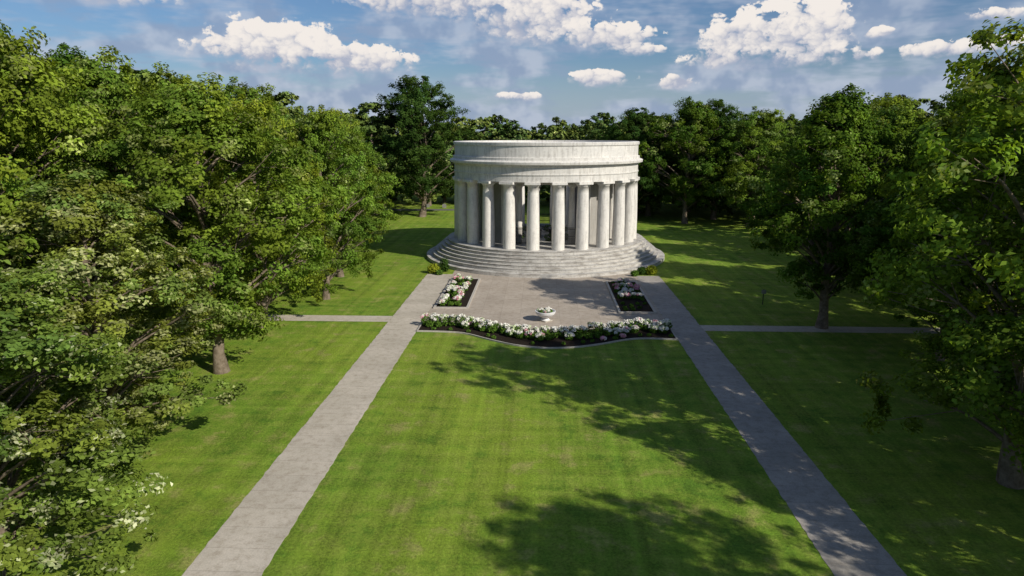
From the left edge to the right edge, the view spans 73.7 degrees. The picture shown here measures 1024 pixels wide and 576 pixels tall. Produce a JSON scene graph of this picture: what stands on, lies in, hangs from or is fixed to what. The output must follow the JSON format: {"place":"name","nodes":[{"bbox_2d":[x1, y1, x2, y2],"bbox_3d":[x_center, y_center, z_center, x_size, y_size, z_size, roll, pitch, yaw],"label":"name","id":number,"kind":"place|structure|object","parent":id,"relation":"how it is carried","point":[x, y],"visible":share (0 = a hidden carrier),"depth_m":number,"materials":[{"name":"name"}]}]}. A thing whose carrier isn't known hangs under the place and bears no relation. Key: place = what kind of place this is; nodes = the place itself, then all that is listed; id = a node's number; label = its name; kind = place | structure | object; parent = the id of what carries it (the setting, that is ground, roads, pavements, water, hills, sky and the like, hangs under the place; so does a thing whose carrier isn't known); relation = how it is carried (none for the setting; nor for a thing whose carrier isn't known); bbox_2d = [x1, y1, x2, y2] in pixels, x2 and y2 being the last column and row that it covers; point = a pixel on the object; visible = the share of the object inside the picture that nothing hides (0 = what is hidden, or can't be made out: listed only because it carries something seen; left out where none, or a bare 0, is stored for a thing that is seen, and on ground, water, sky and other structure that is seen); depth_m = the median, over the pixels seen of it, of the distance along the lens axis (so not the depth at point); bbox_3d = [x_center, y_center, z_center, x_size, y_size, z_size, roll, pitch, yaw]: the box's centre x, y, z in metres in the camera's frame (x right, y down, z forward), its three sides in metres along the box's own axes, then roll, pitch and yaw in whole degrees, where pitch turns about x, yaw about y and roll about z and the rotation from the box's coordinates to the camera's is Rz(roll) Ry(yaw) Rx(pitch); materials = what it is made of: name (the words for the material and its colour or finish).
{"place":"outdoors","nodes":[
{"label":"outdoors","id":0,"kind":"place"},
{"bbox_2d":[182,274,451,575],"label":"path","id":1,"kind":"structure","parent":0,"point":[249,537],"depth_m":35.19,"materials":[{"name":"concrete"}]},
{"bbox_2d":[244,314,392,321],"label":"side path","id":2,"kind":"structure","parent":0,"point":[334,318],"depth_m":62.40,"materials":[{"name":"concrete"}]},
{"bbox_2d":[382,209,453,209],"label":"road","id":3,"kind":"structure","parent":0,"point":[419,209],"depth_m":151.96,"materials":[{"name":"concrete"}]},
{"bbox_2d":[0,188,1023,575],"bbox_3d":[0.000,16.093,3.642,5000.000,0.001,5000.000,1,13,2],"label":"ground","id":4,"kind":"structure","parent":0,"point":[460,454],"depth_m":36.90,"materials":[{"name":"green plant"}]},
{"bbox_2d":[0,223,43,326],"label":"maple tree","id":5,"kind":"object","parent":4,"relation":"on","point":[4,250],"visible":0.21,"depth_m":31.85,"materials":[{"name":"green plant"}]},
{"bbox_2d":[3,134,46,162],"bbox_3d":[-39.788,-5.296,39.268,19.500,26.328,21.522,8,15,32],"label":"maple tree","id":6,"kind":"object","parent":4,"relation":"on","point":[29,153],"visible":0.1,"depth_m":44.52,"materials":[{"name":"green plant"}]},
{"bbox_2d":[0,325,60,482],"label":"silver maple tree","id":7,"kind":"object","parent":4,"relation":"on","point":[2,396],"visible":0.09,"depth_m":30.31,"materials":[{"name":"green plant"}]},
{"bbox_2d":[0,19,75,188],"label":"maple tree","id":8,"kind":"object","parent":4,"relation":"on","point":[8,29],"visible":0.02,"depth_m":51.80,"materials":[{"name":"green plant"}]},
{"bbox_2d":[0,22,156,383],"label":"maple tree","id":9,"kind":"object","parent":4,"relation":"on","point":[33,116],"visible":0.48,"depth_m":40.53,"materials":[{"name":"green plant"}]},
{"bbox_2d":[0,224,166,401],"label":"silver maple tree","id":10,"kind":"object","parent":4,"relation":"on","point":[144,312],"visible":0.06,"depth_m":42.84,"materials":[{"name":"green plant"}]},
{"bbox_2d":[0,244,172,575],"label":"silver maple tree","id":11,"kind":"object","parent":4,"relation":"on","point":[77,443],"visible":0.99,"depth_m":24.45,"materials":[{"name":"green plant"}]},
{"bbox_2d":[37,42,147,208],"bbox_3d":[-41.488,-10.514,65.568,15.947,24.885,20.399,-1,13,-2],"label":"maple tree","id":12,"kind":"object","parent":4,"relation":"on","point":[66,57],"visible":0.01,"depth_m":62.31,"materials":[{"name":"green plant"}]},
{"bbox_2d":[13,45,217,339],"bbox_3d":[-30.243,-6.851,53.205,16.537,23.169,18.038,0,13,1],"label":"maple tree","id":13,"kind":"object","parent":4,"relation":"on","point":[108,91],"visible":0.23,"depth_m":49.90,"materials":[{"name":"green plant"}]},
{"bbox_2d":[0,168,247,443],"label":"silver maple tree","id":14,"kind":"object","parent":4,"relation":"on","point":[67,213],"visible":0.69,"depth_m":34.00,"materials":[{"name":"green plant"}]},
{"bbox_2d":[94,61,248,296],"bbox_3d":[-32.681,-9.956,66.927,15.483,23.169,18.940,3,13,14],"label":"maple tree","id":15,"kind":"object","parent":4,"relation":"on","point":[159,87],"visible":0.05,"depth_m":64.17,"materials":[{"name":"green plant"}]},
{"bbox_2d":[79,72,354,374],"bbox_3d":[-20.085,-3.860,45.877,18.866,20.536,15.435,-12,17,-43],"label":"maple tree","id":16,"kind":"object","parent":4,"relation":"on","point":[210,125],"visible":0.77,"depth_m":44.63,"materials":[{"name":"green plant"}]},
{"bbox_2d":[209,76,297,273],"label":"maple tree","id":17,"kind":"object","parent":4,"relation":"on","point":[250,93],"visible":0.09,"depth_m":78.13,"materials":[{"name":"green plant"}]},
{"bbox_2d":[161,94,347,327],"bbox_3d":[-21.649,-6.170,57.884,13.502,19.851,14.747,3,13,13],"label":"maple tree","id":18,"kind":"object","parent":4,"relation":"on","point":[254,188],"visible":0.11,"depth_m":57.03,"materials":[{"name":"green plant"}]},
{"bbox_2d":[263,101,293,176],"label":"maple tree","id":19,"kind":"object","parent":4,"relation":"on","point":[280,116],"depth_m":93.05,"materials":[{"name":"green plant"}]},
{"bbox_2d":[256,105,389,299],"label":"maple tree","id":20,"kind":"object","parent":4,"relation":"on","point":[314,133],"visible":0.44,"depth_m":66.61,"materials":[{"name":"green plant"}]},
{"bbox_2d":[294,104,387,243],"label":"maple tree","id":21,"kind":"object","parent":4,"relation":"on","point":[344,123],"visible":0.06,"depth_m":87.79,"materials":[{"name":"green plant"}]},
{"bbox_2d":[287,112,402,276],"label":"maple tree","id":22,"kind":"object","parent":4,"relation":"on","point":[374,156],"visible":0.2,"depth_m":77.55,"materials":[{"name":"green plant"}]},
{"bbox_2d":[333,111,385,221],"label":"maple tree","id":23,"kind":"object","parent":4,"relation":"on","point":[345,119],"depth_m":103.91,"materials":[{"name":"green plant"}]},
{"bbox_2d":[366,74,477,216],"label":"maple tree","id":24,"kind":"object","parent":4,"relation":"on","point":[418,98],"visible":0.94,"depth_m":131.84,"materials":[{"name":"green plant"}]},
{"bbox_2d":[427,263,439,273],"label":"clipped shrub","id":25,"kind":"object","parent":4,"relation":"on","point":[432,268],"visible":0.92,"depth_m":82.31,"materials":[{"name":"green plant"}]},
{"bbox_2d":[435,269,442,274],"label":"clipped shrub","id":26,"kind":"object","parent":4,"relation":"on","point":[438,272],"visible":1,"depth_m":81.44,"materials":[{"name":"green plant"}]},
{"bbox_2d":[439,257,449,271],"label":"clipped shrub","id":27,"kind":"object","parent":4,"relation":"on","point":[444,266],"visible":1,"depth_m":83.22,"materials":[{"name":"green plant"}]},
{"bbox_2d":[9,65,1009,227],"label":"distant woodland","id":28,"kind":"object","parent":4,"relation":"on","point":[510,131],"visible":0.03,"depth_m":142.66,"materials":[{"name":"green plant"}]},
{"bbox_2d":[427,140,664,277],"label":"circular marble memorial","id":29,"kind":"object","parent":4,"relation":"on","point":[589,229],"visible":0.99,"depth_m":83.82,"materials":[{"name":"stone"}]},
{"bbox_2d":[417,313,677,348],"bbox_3d":[2.765,3.417,57.029,21.891,1.262,7.263,1,13,2],"label":"front flower border","id":30,"kind":"object","parent":4,"relation":"on","point":[554,337],"visible":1,"depth_m":56.87,"materials":[{"name":"plant"}]},
{"bbox_2d":[594,107,673,205],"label":"maple tree","id":31,"kind":"object","parent":4,"relation":"on","point":[637,123],"visible":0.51,"depth_m":129.00,"materials":[{"name":"green plant"}]},
{"bbox_2d":[631,270,638,276],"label":"clipped shrub","id":32,"kind":"object","parent":4,"relation":"on","point":[634,273],"visible":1,"depth_m":80.67,"materials":[{"name":"green plant"}]},
{"bbox_2d":[637,267,647,274],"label":"clipped shrub","id":33,"kind":"object","parent":4,"relation":"on","point":[642,271],"visible":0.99,"depth_m":81.49,"materials":[{"name":"green plant"}]},
{"bbox_2d":[646,265,657,274],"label":"clipped shrub","id":34,"kind":"object","parent":4,"relation":"on","point":[653,270],"visible":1,"depth_m":81.34,"materials":[{"name":"green plant"}]},
{"bbox_2d":[638,96,735,223],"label":"maple tree","id":35,"kind":"object","parent":4,"relation":"on","point":[688,122],"visible":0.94,"depth_m":123.24,"materials":[{"name":"green plant"}]},
{"bbox_2d":[661,98,764,219],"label":"maple tree","id":36,"kind":"object","parent":4,"relation":"on","point":[722,115],"visible":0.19,"depth_m":128.38,"materials":[{"name":"green plant"}]},
{"bbox_2d":[698,106,800,225],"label":"maple tree","id":37,"kind":"object","parent":4,"relation":"on","point":[748,131],"visible":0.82,"depth_m":119.11,"materials":[{"name":"green plant"}]},
{"bbox_2d":[764,119,826,247],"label":"maple tree","id":38,"kind":"object","parent":4,"relation":"on","point":[782,146],"visible":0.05,"depth_m":98.27,"materials":[{"name":"green plant"}]},
{"bbox_2d":[744,83,918,328],"bbox_3d":[27.409,-6.478,57.206,17.180,20.649,13.313,-2,13,-7],"label":"maple tree","id":39,"kind":"object","parent":4,"relation":"on","point":[835,124],"visible":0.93,"depth_m":54.93,"materials":[{"name":"green plant"}]},
{"bbox_2d":[795,98,942,295],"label":"maple tree","id":40,"kind":"object","parent":4,"relation":"on","point":[895,119],"visible":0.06,"depth_m":66.74,"materials":[{"name":"green plant"}]},
{"bbox_2d":[806,92,932,268],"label":"maple tree","id":41,"kind":"object","parent":4,"relation":"on","point":[892,102],"visible":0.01,"depth_m":78.40,"materials":[{"name":"green plant"}]},
{"bbox_2d":[840,162,1023,361],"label":"maple tree","id":42,"kind":"object","parent":4,"relation":"on","point":[889,226],"visible":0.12,"depth_m":50.05,"materials":[{"name":"green plant"}]},
{"bbox_2d":[856,16,1023,489],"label":"maple tree","id":43,"kind":"object","parent":4,"relation":"on","point":[1001,336],"visible":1,"depth_m":30.30,"materials":[{"name":"green plant"}]},
{"bbox_2d":[864,77,1023,253],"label":"maple tree","id":44,"kind":"object","parent":4,"relation":"on","point":[941,110],"visible":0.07,"depth_m":54.10,"materials":[{"name":"green plant"}]},
{"bbox_2d":[892,125,1023,374],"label":"maple tree","id":45,"kind":"object","parent":4,"relation":"on","point":[963,206],"visible":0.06,"depth_m":44.46,"materials":[{"name":"green plant"}]},
{"bbox_2d":[894,190,1023,378],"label":"maple tree","id":46,"kind":"object","parent":4,"relation":"on","point":[924,337],"visible":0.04,"depth_m":39.34,"materials":[{"name":"green plant"}]},
{"bbox_2d":[969,150,1023,282],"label":"maple tree","id":47,"kind":"object","parent":4,"relation":"on","point":[1018,185],"visible":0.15,"depth_m":36.40,"materials":[{"name":"green plant"}]},
{"bbox_2d":[0,0,1023,134],"label":"sky","id":48,"kind":"structure","parent":0,"point":[530,63],"materials":[{"name":"blue"}]},
{"bbox_2d":[424,270,664,330],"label":"plaza","id":49,"kind":"structure","parent":0,"point":[511,301],"depth_m":68.72,"materials":[{"name":"beige stone"}]},
{"bbox_2d":[433,273,480,308],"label":"flower bed","id":50,"kind":"object","parent":49,"relation":"on","point":[459,291],"visible":1,"depth_m":70.87,"materials":[{"name":"plant"}]},
{"bbox_2d":[535,307,555,322],"bbox_3d":[3.016,2.356,61.564,1.840,1.209,1.840,1,13,2],"label":"planter urn","id":51,"kind":"object","parent":49,"relation":"on","point":[545,313],"visible":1,"depth_m":61.14,"materials":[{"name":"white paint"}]},
{"bbox_2d":[605,277,656,313],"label":"flower bed","id":52,"kind":"object","parent":49,"relation":"on","point":[628,296],"visible":1,"depth_m":69.19,"materials":[{"name":"green plant"}]},
{"bbox_2d":[636,276,906,575],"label":"path","id":53,"kind":"structure","parent":0,"point":[843,539],"depth_m":35.08,"materials":[{"name":"grey concrete"}]},
{"bbox_2d":[700,325,939,333],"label":"side path","id":54,"kind":"structure","parent":0,"point":[811,329],"depth_m":58.90,"materials":[{"name":"concrete"}]}
]}

